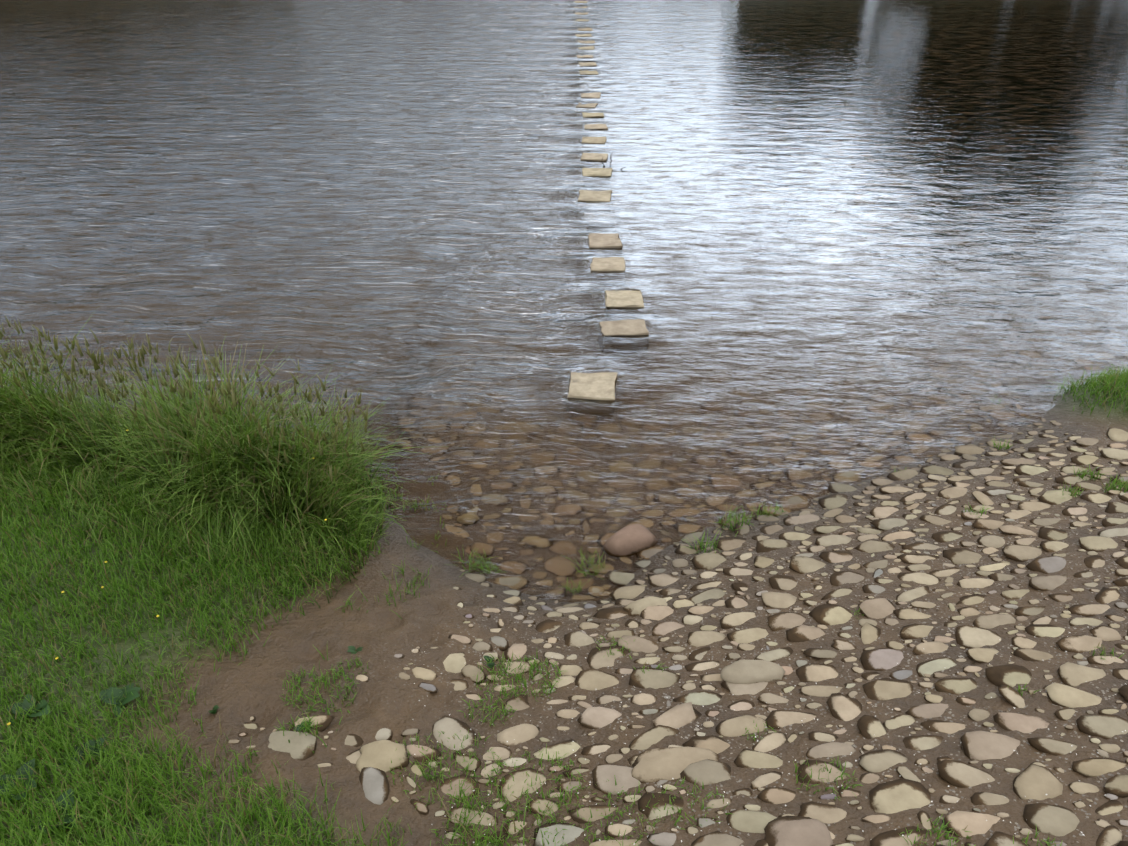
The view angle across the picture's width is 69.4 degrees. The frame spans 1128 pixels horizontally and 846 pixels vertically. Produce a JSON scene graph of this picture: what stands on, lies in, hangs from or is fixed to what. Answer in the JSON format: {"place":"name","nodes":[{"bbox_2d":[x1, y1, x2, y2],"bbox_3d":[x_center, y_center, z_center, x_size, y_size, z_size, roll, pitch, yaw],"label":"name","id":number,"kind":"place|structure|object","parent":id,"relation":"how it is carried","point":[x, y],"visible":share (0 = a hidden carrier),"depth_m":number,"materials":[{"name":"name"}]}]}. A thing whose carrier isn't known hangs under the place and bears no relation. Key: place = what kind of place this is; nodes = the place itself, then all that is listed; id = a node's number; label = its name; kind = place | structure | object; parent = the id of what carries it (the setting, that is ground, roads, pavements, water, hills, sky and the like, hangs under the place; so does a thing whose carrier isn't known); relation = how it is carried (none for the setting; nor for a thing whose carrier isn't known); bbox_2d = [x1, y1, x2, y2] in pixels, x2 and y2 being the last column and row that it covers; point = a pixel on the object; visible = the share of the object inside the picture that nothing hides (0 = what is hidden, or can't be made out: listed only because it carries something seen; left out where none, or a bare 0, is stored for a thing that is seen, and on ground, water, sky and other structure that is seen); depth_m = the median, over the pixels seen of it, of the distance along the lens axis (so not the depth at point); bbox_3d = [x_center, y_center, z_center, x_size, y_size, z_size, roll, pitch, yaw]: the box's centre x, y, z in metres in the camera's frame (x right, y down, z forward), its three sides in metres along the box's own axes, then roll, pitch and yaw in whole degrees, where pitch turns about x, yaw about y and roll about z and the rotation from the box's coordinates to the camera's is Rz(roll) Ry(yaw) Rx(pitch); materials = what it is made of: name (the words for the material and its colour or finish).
{"place":"outdoors","nodes":[
{"label":"outdoors","id":0,"kind":"place"},
{"bbox_2d":[0,0,1127,601],"bbox_3d":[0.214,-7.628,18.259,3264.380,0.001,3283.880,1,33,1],"label":"river water","id":1,"kind":"structure","parent":0,"point":[862,240],"depth_m":10.37,"materials":[{"name":"grey liquid"}]},
{"bbox_2d":[0,381,1127,845],"bbox_3d":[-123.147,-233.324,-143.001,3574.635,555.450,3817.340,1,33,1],"label":"ground","id":2,"kind":"structure","parent":0,"point":[238,689],"depth_m":3.99,"materials":[{"name":"brown soil"}]},
{"bbox_2d":[7,429,326,724],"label":"buttercups","id":3,"kind":"object","parent":2,"relation":"on","point":[56,658],"visible":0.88,"depth_m":4.10,"materials":[{"name":"yellow plant"}]},
{"bbox_2d":[0,646,494,832],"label":"broadleaf weeds","id":4,"kind":"object","parent":2,"relation":"on","point":[104,694],"visible":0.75,"depth_m":3.52,"materials":[{"name":"green plant"}]},
{"bbox_2d":[355,524,832,845],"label":"boulders","id":5,"kind":"object","parent":2,"relation":"on","point":[656,764],"visible":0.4,"depth_m":3.56,"materials":[{"name":"beige stone"}]},
{"bbox_2d":[567,1,648,400],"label":"stepping stones","id":6,"kind":"object","parent":2,"relation":"on","point":[596,386],"visible":0.33,"depth_m":9.22,"materials":[{"name":"beige stone"}]},
{"bbox_2d":[229,416,1127,845],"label":"cobbles","id":7,"kind":"object","parent":2,"relation":"on","point":[1033,780],"visible":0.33,"depth_m":3.98,"materials":[{"name":"beige stone"}]},
{"bbox_2d":[0,307,1127,845],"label":"grass","id":8,"kind":"structure","parent":0,"point":[224,465],"depth_m":4.66,"materials":[{"name":"green plant"}]}
]}

